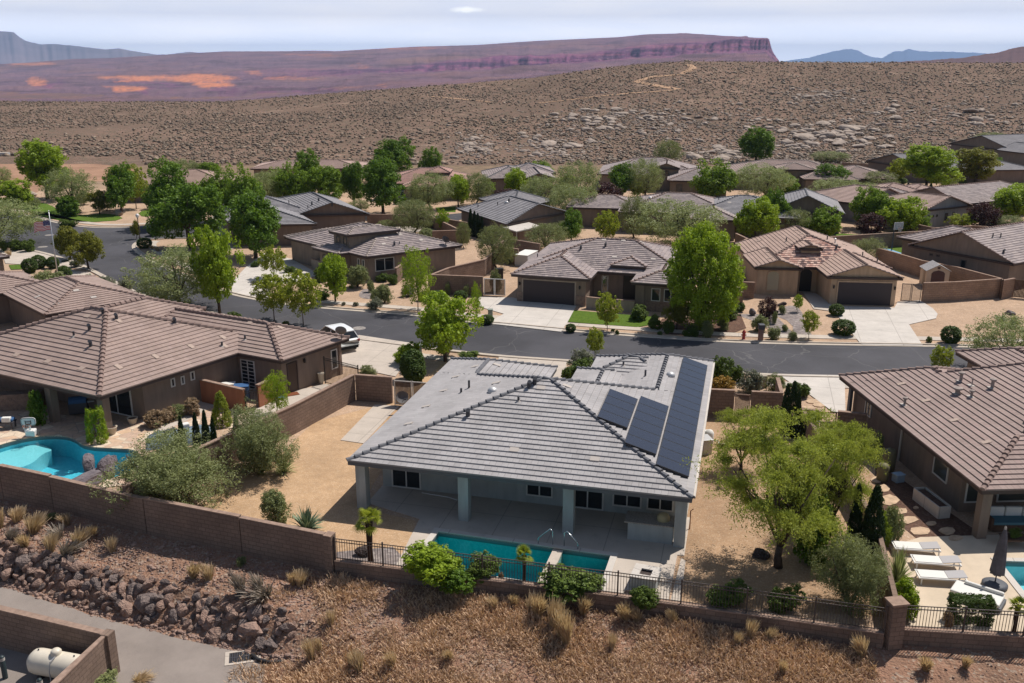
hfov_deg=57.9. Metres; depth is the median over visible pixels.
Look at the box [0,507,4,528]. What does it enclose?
grass clump
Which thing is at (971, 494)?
window
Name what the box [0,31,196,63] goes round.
grey mesa
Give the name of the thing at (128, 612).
rock
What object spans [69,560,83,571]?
rock
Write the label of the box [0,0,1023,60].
sky
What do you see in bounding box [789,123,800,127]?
boulder
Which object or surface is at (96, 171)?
dune soil
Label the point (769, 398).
block wall
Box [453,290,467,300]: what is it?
clipped shrub
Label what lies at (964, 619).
metal fence
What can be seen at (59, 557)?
rock
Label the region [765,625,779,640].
grass clump
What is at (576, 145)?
boulder
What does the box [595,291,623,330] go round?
young tree
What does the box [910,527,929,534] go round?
stepping stone
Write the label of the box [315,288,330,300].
shrub
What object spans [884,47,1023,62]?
dark hill
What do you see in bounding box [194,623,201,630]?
rock
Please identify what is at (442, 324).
leafy tree
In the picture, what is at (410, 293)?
shrub
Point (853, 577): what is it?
shrub
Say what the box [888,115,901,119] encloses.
boulder
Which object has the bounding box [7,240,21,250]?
shrub
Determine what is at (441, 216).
young tree
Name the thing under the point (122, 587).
rock
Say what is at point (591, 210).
hip roofed house
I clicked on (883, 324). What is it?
driveway
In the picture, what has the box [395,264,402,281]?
block wall
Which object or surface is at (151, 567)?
rubble
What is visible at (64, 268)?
clipped shrub
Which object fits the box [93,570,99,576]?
rock
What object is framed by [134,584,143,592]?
rock
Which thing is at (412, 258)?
young tree
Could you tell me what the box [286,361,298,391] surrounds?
side door
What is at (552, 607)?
grass clump
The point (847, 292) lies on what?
garage door
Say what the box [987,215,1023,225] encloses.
mesquite tree
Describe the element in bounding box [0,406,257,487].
patio
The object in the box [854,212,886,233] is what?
plum tree
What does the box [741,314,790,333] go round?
mulch bed
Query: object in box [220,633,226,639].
rock
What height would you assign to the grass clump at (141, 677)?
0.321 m
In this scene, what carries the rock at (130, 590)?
on the ground at (962, 315)
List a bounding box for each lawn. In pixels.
[9,265,20,269]
[15,202,121,221]
[139,210,148,216]
[435,206,455,211]
[568,310,650,326]
[831,233,857,235]
[888,247,901,252]
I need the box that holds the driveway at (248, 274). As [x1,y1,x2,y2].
[232,253,315,298]
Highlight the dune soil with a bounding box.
[0,164,133,192]
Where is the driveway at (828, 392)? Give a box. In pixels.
[778,374,845,411]
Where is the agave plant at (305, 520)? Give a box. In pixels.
[290,505,324,528]
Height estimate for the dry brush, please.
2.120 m
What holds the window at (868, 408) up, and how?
in the taupe house at (954, 437)
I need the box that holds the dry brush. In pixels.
[225,568,960,682]
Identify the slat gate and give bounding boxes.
[394,380,426,404]
[484,278,504,295]
[734,393,750,417]
[900,283,921,301]
[1013,279,1023,297]
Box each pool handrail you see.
[538,529,552,544]
[564,531,577,548]
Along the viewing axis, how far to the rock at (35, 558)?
42.77 m
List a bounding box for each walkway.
[140,401,213,429]
[249,384,329,417]
[802,291,831,310]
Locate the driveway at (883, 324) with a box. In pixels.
[838,300,937,345]
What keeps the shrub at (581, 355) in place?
on the ground at (962, 315)
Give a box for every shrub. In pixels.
[0,241,7,250]
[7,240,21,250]
[20,258,37,272]
[21,239,35,251]
[26,390,47,425]
[29,269,65,279]
[32,255,45,268]
[45,256,59,268]
[45,512,58,519]
[55,195,80,216]
[55,265,71,275]
[58,219,69,225]
[67,220,78,226]
[69,260,82,266]
[84,404,108,443]
[86,421,252,513]
[94,666,118,682]
[96,275,116,283]
[117,279,131,289]
[136,237,152,248]
[142,409,164,429]
[161,406,177,423]
[171,404,184,419]
[183,397,199,415]
[211,391,232,428]
[213,396,301,474]
[227,311,241,316]
[236,556,246,566]
[250,260,258,266]
[258,488,295,523]
[269,451,299,476]
[283,266,295,272]
[313,268,325,282]
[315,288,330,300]
[344,264,370,288]
[359,365,377,374]
[366,280,374,290]
[366,296,382,310]
[370,289,380,300]
[375,272,387,281]
[376,283,394,302]
[387,273,397,284]
[392,341,419,362]
[399,349,425,378]
[400,285,416,296]
[401,539,465,586]
[404,360,426,381]
[417,228,431,236]
[439,564,475,594]
[444,282,450,294]
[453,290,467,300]
[457,351,479,357]
[463,284,469,295]
[465,550,501,584]
[481,314,493,324]
[489,269,501,291]
[536,563,605,604]
[561,366,573,378]
[565,323,575,332]
[566,348,593,366]
[570,357,593,374]
[628,585,660,609]
[630,304,648,321]
[647,313,661,329]
[660,320,674,333]
[682,330,688,336]
[687,325,698,336]
[700,320,713,337]
[706,578,753,608]
[711,375,735,388]
[713,355,736,378]
[716,317,729,330]
[725,304,740,319]
[727,364,743,381]
[736,302,745,311]
[736,369,764,393]
[750,314,769,332]
[764,372,785,391]
[767,326,780,339]
[767,583,807,614]
[771,311,777,323]
[778,305,786,313]
[782,324,787,331]
[785,382,810,397]
[787,330,797,340]
[793,492,842,572]
[808,530,893,618]
[828,303,844,315]
[830,319,856,335]
[864,430,884,460]
[883,510,893,546]
[885,505,905,544]
[891,178,907,184]
[895,576,920,619]
[926,336,931,342]
[939,325,961,343]
[943,609,953,627]
[946,592,996,626]
[958,178,966,183]
[1009,527,1022,538]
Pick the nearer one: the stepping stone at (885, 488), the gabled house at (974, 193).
the stepping stone at (885, 488)
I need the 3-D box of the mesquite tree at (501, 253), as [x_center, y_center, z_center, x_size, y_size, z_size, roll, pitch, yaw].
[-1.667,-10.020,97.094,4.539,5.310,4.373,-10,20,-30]
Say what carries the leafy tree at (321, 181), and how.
on the ground at (962, 315)
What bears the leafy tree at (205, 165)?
on the ground at (962, 315)
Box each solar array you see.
[597,389,637,429]
[625,396,668,455]
[656,357,707,477]
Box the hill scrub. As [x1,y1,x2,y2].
[0,60,1023,164]
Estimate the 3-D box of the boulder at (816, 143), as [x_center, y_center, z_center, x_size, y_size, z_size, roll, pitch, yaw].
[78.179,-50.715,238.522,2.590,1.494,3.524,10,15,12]
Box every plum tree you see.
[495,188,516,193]
[592,182,623,194]
[757,297,776,320]
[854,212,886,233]
[966,201,1002,225]
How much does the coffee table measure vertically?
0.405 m
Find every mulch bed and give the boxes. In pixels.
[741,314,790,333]
[875,461,971,537]
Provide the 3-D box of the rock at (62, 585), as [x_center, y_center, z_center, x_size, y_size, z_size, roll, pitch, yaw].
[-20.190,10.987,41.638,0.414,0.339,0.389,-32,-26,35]
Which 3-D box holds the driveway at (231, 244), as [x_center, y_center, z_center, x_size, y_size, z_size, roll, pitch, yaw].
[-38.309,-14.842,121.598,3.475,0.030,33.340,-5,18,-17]
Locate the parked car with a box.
[319,323,359,349]
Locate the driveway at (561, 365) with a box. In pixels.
[498,355,566,377]
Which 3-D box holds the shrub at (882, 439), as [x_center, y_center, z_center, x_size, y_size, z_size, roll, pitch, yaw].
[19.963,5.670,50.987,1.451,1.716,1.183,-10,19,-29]
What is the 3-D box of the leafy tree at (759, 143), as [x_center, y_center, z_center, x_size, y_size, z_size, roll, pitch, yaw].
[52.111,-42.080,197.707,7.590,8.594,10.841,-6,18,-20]
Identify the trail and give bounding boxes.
[431,96,489,101]
[542,89,672,102]
[634,64,696,89]
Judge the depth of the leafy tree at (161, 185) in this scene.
120.49 m
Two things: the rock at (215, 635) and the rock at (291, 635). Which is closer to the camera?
the rock at (291, 635)
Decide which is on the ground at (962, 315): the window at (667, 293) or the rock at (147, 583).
the rock at (147, 583)
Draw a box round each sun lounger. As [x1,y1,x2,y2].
[891,541,940,555]
[910,554,961,569]
[914,569,967,584]
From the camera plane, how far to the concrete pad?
56.04 m
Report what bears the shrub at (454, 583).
on the ground at (962, 315)
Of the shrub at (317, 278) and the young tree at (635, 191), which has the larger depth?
the young tree at (635, 191)
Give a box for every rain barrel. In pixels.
[876,463,889,481]
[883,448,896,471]
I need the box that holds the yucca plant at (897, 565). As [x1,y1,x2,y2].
[890,546,917,586]
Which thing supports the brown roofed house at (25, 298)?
on the ground at (962, 315)
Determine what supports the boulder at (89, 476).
on the ground at (962, 315)
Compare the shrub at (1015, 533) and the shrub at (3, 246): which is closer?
the shrub at (1015, 533)
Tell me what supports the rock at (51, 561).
on the ground at (962, 315)
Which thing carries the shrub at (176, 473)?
on the ground at (962, 315)
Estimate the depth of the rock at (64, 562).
42.01 m
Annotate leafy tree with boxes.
[0,178,34,212]
[14,137,75,199]
[50,225,78,257]
[63,228,105,268]
[84,190,109,213]
[102,159,135,211]
[129,220,139,237]
[140,155,188,210]
[142,180,228,248]
[186,224,245,313]
[195,162,220,170]
[196,162,232,208]
[219,161,264,206]
[227,183,281,258]
[262,166,283,181]
[270,159,308,197]
[293,147,322,188]
[298,165,344,198]
[317,253,348,301]
[332,173,342,194]
[339,161,364,204]
[360,157,406,213]
[369,134,415,171]
[414,290,483,361]
[417,146,443,167]
[448,173,470,206]
[472,177,495,193]
[503,166,530,190]
[532,160,554,169]
[559,206,582,239]
[607,160,634,195]
[661,220,747,330]
[661,299,689,329]
[687,157,738,196]
[732,195,780,236]
[737,125,775,159]
[766,186,792,213]
[772,174,799,192]
[801,218,819,230]
[810,204,843,235]
[813,163,852,186]
[848,186,890,224]
[875,196,928,231]
[900,142,963,185]
[913,211,931,226]
[955,146,1003,182]
[989,182,1023,219]
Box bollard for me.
[0,655,7,679]
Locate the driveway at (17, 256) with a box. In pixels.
[0,249,92,269]
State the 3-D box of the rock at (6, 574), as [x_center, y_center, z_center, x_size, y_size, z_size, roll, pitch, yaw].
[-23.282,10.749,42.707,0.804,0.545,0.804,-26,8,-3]
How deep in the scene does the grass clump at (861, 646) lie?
34.67 m
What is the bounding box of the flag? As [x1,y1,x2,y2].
[34,220,50,232]
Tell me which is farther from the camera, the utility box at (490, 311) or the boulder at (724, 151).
the boulder at (724, 151)
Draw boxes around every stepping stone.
[806,399,818,403]
[813,402,824,406]
[870,476,880,482]
[880,484,889,491]
[883,494,899,505]
[896,508,906,513]
[898,516,918,523]
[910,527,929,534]
[926,521,935,525]
[938,527,954,534]
[948,535,962,540]
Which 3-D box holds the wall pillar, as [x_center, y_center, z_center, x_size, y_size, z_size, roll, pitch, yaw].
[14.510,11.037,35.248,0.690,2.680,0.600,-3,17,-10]
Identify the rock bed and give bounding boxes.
[338,547,399,563]
[359,289,374,298]
[778,306,811,334]
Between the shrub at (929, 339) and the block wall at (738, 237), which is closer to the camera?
the shrub at (929, 339)
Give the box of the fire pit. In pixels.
[630,563,661,588]
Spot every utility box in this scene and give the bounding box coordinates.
[488,308,492,315]
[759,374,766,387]
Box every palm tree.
[351,507,382,561]
[515,544,534,580]
[1007,596,1023,631]
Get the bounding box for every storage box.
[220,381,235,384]
[891,471,905,482]
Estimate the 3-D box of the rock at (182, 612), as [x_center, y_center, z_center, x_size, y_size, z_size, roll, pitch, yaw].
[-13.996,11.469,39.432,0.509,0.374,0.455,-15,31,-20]
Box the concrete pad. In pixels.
[341,405,399,443]
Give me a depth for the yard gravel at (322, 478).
47.58 m
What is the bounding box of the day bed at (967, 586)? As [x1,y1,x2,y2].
[950,580,1005,613]
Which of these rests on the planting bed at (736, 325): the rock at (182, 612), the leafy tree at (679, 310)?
the leafy tree at (679, 310)
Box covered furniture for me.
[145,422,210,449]
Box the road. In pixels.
[0,215,975,374]
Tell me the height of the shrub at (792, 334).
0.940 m
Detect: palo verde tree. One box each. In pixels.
[682,403,870,569]
[706,407,779,470]
[799,418,890,540]
[812,419,869,460]
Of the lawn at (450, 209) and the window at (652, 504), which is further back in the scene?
the lawn at (450, 209)
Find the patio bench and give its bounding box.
[0,416,16,429]
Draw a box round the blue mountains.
[784,49,986,62]
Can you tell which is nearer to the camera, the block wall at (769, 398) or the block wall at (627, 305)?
the block wall at (769, 398)
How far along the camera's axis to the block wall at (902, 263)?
94.86 m
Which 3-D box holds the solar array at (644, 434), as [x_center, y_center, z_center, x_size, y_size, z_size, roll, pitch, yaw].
[6.847,4.168,46.617,1.506,0.595,6.526,4,17,14]
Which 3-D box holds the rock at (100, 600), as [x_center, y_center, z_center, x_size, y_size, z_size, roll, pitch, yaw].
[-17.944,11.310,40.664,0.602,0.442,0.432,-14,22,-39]
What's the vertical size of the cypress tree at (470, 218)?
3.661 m
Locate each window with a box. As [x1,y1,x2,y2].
[170,378,175,387]
[180,375,184,384]
[190,371,194,380]
[330,348,337,369]
[375,257,394,271]
[526,485,552,497]
[601,275,607,291]
[612,494,641,508]
[646,498,673,511]
[651,288,660,301]
[663,289,675,301]
[676,184,682,191]
[766,270,779,290]
[864,401,871,417]
[932,457,948,483]
[960,259,966,267]
[964,483,977,502]
[996,494,1023,501]
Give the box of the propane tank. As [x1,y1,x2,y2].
[26,647,80,681]
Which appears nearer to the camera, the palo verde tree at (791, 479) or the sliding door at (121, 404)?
the palo verde tree at (791, 479)
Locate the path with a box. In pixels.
[0,587,265,682]
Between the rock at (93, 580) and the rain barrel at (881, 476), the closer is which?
the rock at (93, 580)
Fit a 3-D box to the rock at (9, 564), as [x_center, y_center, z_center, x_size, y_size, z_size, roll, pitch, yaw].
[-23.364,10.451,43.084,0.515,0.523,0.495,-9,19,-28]
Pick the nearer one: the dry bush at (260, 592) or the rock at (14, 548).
the dry bush at (260, 592)
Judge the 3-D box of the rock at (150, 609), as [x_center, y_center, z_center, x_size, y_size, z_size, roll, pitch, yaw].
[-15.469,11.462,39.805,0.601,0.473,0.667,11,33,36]
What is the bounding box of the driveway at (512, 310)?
[478,297,575,331]
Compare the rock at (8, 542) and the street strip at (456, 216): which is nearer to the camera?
the rock at (8, 542)
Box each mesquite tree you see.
[0,166,13,185]
[0,197,45,241]
[27,197,40,208]
[38,165,96,207]
[119,243,234,302]
[167,159,200,168]
[253,169,291,197]
[346,198,369,209]
[376,219,396,226]
[391,198,436,233]
[402,170,456,209]
[455,221,471,247]
[463,171,493,203]
[474,220,519,267]
[519,173,567,205]
[524,223,570,249]
[545,182,596,211]
[550,220,585,232]
[553,159,601,199]
[619,192,651,237]
[623,195,727,243]
[624,157,664,194]
[653,138,684,160]
[729,162,796,196]
[778,207,812,228]
[806,176,880,190]
[810,150,850,161]
[851,237,887,256]
[860,169,901,184]
[959,311,1023,348]
[976,132,1005,136]
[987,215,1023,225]
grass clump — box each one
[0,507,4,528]
[7,503,29,522]
[13,532,30,547]
[22,510,49,534]
[41,532,61,552]
[55,512,71,525]
[69,526,92,547]
[86,524,99,535]
[104,535,117,552]
[132,667,156,682]
[185,559,204,578]
[197,561,215,581]
[286,571,295,585]
[293,565,310,587]
[300,637,314,661]
[314,637,321,653]
[324,608,335,626]
[346,649,355,665]
[348,646,364,672]
[383,649,396,666]
[441,648,454,659]
[484,594,497,609]
[507,593,519,606]
[525,590,542,611]
[530,591,548,617]
[545,592,567,629]
[551,604,569,637]
[556,609,574,646]
[577,594,594,615]
[608,632,618,650]
[615,599,633,620]
[627,605,643,622]
[663,607,678,622]
[733,630,744,645]
[745,618,760,639]
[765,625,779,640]
[778,658,788,673]
[849,631,869,658]
[915,654,935,671]
[961,653,975,668]
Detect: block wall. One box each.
[0,464,336,573]
[0,605,119,682]
[122,374,355,497]
[199,378,245,410]
[255,379,273,407]
[311,258,319,268]
[334,558,883,648]
[355,374,392,402]
[367,213,468,242]
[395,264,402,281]
[428,252,494,290]
[429,274,482,295]
[448,219,505,241]
[494,239,540,264]
[586,296,602,308]
[616,299,634,312]
[707,388,734,417]
[730,233,747,255]
[736,290,743,310]
[743,281,754,298]
[750,377,783,415]
[802,408,897,610]
[831,231,917,248]
[837,410,866,438]
[842,162,868,167]
[875,248,1002,280]
[900,222,987,231]
[903,626,1023,651]
[921,278,1015,301]
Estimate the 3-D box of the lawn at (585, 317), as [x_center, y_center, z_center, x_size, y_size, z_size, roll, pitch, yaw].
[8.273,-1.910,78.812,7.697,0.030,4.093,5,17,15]
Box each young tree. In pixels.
[124,162,148,208]
[249,272,291,320]
[257,244,286,273]
[258,369,290,411]
[279,268,322,325]
[397,244,436,309]
[435,208,449,226]
[471,281,481,316]
[586,326,604,358]
[592,209,620,237]
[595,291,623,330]
[629,180,645,195]
[792,293,803,311]
[799,309,821,338]
[886,158,909,178]
[929,345,954,366]
[943,212,978,225]
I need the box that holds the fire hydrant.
[741,329,746,339]
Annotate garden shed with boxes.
[919,260,951,285]
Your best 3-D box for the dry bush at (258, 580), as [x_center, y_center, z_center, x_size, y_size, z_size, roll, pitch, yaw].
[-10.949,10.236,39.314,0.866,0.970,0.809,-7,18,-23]
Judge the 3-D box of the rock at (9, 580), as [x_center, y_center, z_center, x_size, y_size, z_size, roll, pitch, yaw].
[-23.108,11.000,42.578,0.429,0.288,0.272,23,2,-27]
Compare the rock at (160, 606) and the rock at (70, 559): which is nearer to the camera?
the rock at (160, 606)
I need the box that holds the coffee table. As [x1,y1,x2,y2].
[999,533,1023,543]
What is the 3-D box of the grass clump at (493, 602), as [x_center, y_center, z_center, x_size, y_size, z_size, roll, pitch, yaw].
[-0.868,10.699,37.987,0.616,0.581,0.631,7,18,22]
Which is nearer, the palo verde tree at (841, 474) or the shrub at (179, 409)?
the palo verde tree at (841, 474)
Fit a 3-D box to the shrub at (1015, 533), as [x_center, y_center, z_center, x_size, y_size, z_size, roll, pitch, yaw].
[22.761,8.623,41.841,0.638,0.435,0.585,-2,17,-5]
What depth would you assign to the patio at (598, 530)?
43.74 m
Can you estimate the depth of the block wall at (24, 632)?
36.42 m
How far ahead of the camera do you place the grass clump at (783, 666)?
34.19 m
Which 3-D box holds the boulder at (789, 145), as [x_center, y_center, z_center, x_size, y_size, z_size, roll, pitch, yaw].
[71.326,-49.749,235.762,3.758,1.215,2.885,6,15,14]
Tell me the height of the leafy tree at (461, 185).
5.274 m
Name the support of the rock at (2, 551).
on the ground at (962, 315)
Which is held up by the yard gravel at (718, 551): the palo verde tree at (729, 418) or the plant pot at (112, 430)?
the palo verde tree at (729, 418)
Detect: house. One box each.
[0,253,10,270]
[0,271,149,325]
[0,296,349,434]
[127,169,251,202]
[220,192,369,246]
[250,159,367,179]
[283,222,462,280]
[346,353,714,547]
[383,165,471,203]
[457,189,565,240]
[481,163,556,194]
[510,237,695,312]
[565,191,736,240]
[596,157,725,196]
[688,188,845,236]
[727,159,894,190]
[735,225,903,305]
[815,184,972,229]
[839,346,1023,538]
[865,153,1023,183]
[871,182,930,191]
[884,180,1022,219]
[896,221,1023,286]
[950,134,1023,165]
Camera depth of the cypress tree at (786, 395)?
53.92 m
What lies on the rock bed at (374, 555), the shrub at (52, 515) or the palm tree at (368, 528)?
the palm tree at (368, 528)
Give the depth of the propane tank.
35.54 m
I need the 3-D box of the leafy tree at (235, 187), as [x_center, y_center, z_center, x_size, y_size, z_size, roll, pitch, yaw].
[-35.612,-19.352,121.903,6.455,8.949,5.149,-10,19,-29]
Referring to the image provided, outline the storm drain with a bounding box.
[224,650,260,665]
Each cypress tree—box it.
[177,415,185,451]
[192,412,201,446]
[201,409,209,443]
[210,416,216,440]
[468,208,472,235]
[471,211,475,236]
[475,213,480,237]
[479,216,484,238]
[778,383,791,433]
[784,380,797,436]
[791,391,801,437]
[799,418,803,438]
[847,482,862,548]
[858,483,885,557]
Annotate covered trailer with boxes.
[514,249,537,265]
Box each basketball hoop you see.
[20,417,36,436]
[891,222,903,249]
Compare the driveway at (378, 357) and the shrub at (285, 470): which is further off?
the driveway at (378, 357)
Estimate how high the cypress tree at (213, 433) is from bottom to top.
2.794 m
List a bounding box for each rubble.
[0,501,395,667]
[316,582,1022,682]
[441,77,1021,168]
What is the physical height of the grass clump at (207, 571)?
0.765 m
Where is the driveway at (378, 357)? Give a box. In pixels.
[341,335,411,376]
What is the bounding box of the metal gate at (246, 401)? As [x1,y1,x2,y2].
[244,386,258,410]
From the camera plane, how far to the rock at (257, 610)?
38.38 m
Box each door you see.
[109,391,133,415]
[240,359,255,389]
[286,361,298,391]
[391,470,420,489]
[522,278,575,304]
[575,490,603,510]
[623,276,635,298]
[798,269,812,291]
[835,281,893,305]
[931,270,938,281]
[937,271,944,281]
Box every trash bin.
[233,383,249,400]
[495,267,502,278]
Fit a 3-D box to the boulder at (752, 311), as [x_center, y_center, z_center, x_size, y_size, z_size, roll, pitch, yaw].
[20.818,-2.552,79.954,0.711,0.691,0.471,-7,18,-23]
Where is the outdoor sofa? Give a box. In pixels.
[988,506,1023,530]
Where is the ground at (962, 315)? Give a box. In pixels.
[0,61,1023,682]
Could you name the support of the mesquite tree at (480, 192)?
on the ground at (962, 315)
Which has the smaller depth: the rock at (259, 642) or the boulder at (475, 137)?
the rock at (259, 642)
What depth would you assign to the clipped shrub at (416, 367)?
62.81 m
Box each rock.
[0,547,4,557]
[0,568,13,580]
[3,559,14,569]
[4,550,16,561]
[5,540,12,545]
[5,578,13,582]
[8,545,20,551]
[12,572,21,579]
[14,567,20,572]
[15,554,30,568]
[15,580,21,585]
[17,573,27,581]
[18,548,27,554]
[22,564,28,572]
[26,567,37,573]
[28,549,37,552]
[28,552,37,557]
[31,553,42,562]
[31,578,42,587]
[34,569,47,578]
[37,583,45,591]
[41,550,51,557]
[43,560,49,569]
[45,577,51,582]
[48,557,59,564]
[48,581,54,589]
[49,564,55,572]
[54,554,63,560]
[55,564,65,572]
[56,571,65,579]
[58,582,65,588]
[58,592,65,602]
[60,558,70,567]
[62,572,72,581]
[65,563,72,572]
[65,580,79,589]
[66,555,73,562]
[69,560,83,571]
[71,589,78,596]
[73,571,84,579]
[77,581,83,588]
[77,589,84,598]
[81,581,90,591]
[82,563,91,569]
[84,568,93,574]
[89,577,98,586]
[89,602,95,608]
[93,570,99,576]
[93,591,99,599]
[94,581,102,591]
[97,595,105,604]
[99,586,107,595]
[100,573,106,578]
[101,565,109,571]
[101,600,111,608]
[102,579,110,587]
[104,590,116,599]
[104,606,111,613]
[105,570,111,575]
[107,585,115,591]
[108,574,119,582]
[108,592,123,600]
[111,568,118,573]
[114,599,120,609]
[118,570,124,577]
[118,582,126,594]
[118,599,133,608]
[120,607,134,617]
[126,582,136,596]
[126,595,133,602]
[133,593,156,612]
[133,614,140,621]
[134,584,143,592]
[137,577,146,583]
[142,578,152,589]
[142,615,152,623]
[144,603,156,615]
[149,587,158,592]
[150,595,156,601]
[151,614,158,620]
[154,593,164,601]
[155,600,165,611]
[160,579,169,584]
[163,584,177,594]
[163,592,174,604]
[168,602,174,608]
[169,609,178,623]
[175,603,185,611]
[177,607,189,617]
[183,619,191,627]
[187,624,192,631]
[189,601,194,606]
[191,592,200,600]
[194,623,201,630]
[195,613,199,621]
[196,598,206,611]
[198,609,208,625]
[201,623,210,630]
[205,596,211,606]
[206,615,214,625]
[208,630,223,642]
[209,626,221,632]
[210,606,217,613]
[210,621,216,627]
[213,595,219,602]
[215,612,221,625]
[219,600,229,610]
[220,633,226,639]
[225,603,233,611]
[225,608,238,620]
[227,632,235,641]
[233,601,242,612]
[235,619,248,636]
[237,621,262,636]
[239,612,247,619]
[240,606,246,612]
[245,636,252,640]
[246,601,256,609]
[246,608,252,620]
[250,604,262,617]
[255,636,266,649]
[258,614,262,623]
[261,628,268,633]
[263,615,270,623]
[264,637,277,648]
[274,627,282,635]
[277,607,285,614]
[278,622,288,630]
[284,622,296,632]
[287,631,296,639]
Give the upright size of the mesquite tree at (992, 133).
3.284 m
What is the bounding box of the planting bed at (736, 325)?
[657,314,745,336]
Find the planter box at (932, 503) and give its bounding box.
[912,487,950,518]
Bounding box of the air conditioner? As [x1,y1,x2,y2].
[702,434,712,454]
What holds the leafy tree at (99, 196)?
on the lawn at (89, 217)
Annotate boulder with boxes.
[72,469,107,484]
[82,453,94,471]
[97,454,114,479]
[111,455,117,465]
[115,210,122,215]
[354,546,366,556]
[469,136,480,139]
[531,152,542,155]
[541,140,556,144]
[562,144,573,148]
[567,117,576,120]
[567,142,582,147]
[568,113,577,117]
[580,116,591,118]
[581,127,592,130]
[610,107,622,110]
[686,153,702,158]
[720,150,732,153]
[749,308,755,314]
[752,548,770,559]
[781,140,793,143]
[785,144,799,146]
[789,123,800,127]
[792,134,808,139]
[800,95,812,97]
[803,128,815,131]
[810,142,820,145]
[815,120,830,125]
[818,135,827,138]
[820,132,836,138]
[831,142,843,145]
[838,124,860,130]
[851,144,865,147]
[853,132,864,135]
[854,125,865,129]
[883,144,894,147]
[884,107,895,110]
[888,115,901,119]
[891,103,900,106]
[963,108,978,112]
[968,116,983,120]
[973,122,984,125]
[1005,310,1015,314]
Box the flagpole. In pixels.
[48,210,58,275]
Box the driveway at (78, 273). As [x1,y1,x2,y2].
[63,271,92,274]
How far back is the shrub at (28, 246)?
106.53 m
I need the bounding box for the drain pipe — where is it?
[250,653,282,663]
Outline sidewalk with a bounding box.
[0,210,1021,388]
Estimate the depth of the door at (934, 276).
89.44 m
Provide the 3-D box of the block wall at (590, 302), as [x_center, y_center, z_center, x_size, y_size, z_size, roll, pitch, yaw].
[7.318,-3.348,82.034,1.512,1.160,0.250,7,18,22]
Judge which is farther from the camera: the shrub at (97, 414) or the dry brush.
the shrub at (97, 414)
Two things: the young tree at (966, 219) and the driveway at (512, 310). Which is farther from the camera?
the young tree at (966, 219)
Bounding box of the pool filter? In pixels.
[705,429,718,443]
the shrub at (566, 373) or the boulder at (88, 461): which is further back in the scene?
the shrub at (566, 373)
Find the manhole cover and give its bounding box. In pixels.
[352,326,365,329]
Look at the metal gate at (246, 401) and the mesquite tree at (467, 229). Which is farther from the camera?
the mesquite tree at (467, 229)
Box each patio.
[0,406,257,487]
[370,485,689,598]
[890,535,1023,631]
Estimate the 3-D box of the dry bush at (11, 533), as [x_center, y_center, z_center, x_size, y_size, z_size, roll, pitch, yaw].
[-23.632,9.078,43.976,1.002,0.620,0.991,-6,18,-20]
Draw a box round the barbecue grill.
[68,396,94,414]
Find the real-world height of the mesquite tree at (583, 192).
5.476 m
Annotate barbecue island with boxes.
[624,511,674,543]
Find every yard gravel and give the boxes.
[200,362,446,553]
[673,416,884,616]
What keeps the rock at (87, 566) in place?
on the ground at (962, 315)
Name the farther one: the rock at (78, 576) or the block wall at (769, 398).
the block wall at (769, 398)
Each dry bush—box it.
[4,524,24,539]
[43,522,65,539]
[56,538,88,555]
[224,569,245,595]
[233,579,274,604]
[245,571,263,588]
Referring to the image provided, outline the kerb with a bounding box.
[0,212,1001,376]
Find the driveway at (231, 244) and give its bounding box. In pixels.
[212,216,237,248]
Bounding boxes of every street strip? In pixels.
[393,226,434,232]
[433,213,461,220]
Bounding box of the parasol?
[981,526,1007,591]
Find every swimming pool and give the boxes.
[0,433,142,483]
[424,527,617,590]
[990,557,1023,597]
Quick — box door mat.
[286,392,299,396]
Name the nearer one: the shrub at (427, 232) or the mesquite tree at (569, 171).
the shrub at (427, 232)
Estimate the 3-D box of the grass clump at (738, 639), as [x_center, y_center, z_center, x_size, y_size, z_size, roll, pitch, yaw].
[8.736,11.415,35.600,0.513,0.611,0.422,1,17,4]
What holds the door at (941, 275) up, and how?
in the garden shed
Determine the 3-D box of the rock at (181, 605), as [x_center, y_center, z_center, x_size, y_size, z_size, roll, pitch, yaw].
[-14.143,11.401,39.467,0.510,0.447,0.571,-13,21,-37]
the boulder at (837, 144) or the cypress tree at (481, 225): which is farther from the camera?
the boulder at (837, 144)
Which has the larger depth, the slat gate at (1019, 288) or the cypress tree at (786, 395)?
the slat gate at (1019, 288)
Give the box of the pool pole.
[422,492,456,499]
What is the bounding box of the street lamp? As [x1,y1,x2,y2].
[135,214,140,238]
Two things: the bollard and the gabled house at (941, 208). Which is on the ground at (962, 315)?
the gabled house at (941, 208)
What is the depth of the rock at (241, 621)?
38.22 m
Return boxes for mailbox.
[758,323,764,340]
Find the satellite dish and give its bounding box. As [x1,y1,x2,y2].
[396,391,407,405]
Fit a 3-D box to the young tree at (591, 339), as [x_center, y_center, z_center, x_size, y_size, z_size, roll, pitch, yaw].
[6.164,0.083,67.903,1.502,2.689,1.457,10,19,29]
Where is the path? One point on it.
(170, 659)
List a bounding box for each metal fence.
[323,356,358,390]
[333,536,887,631]
[905,605,1023,635]
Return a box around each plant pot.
[107,425,116,434]
[126,416,137,424]
[317,372,323,383]
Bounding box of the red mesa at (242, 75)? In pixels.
[0,33,779,101]
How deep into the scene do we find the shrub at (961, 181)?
163.98 m
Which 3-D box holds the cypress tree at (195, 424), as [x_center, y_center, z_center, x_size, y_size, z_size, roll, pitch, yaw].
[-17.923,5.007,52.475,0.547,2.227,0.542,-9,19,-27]
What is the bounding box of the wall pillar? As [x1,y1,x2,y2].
[882,595,909,650]
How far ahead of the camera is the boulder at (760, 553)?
40.81 m

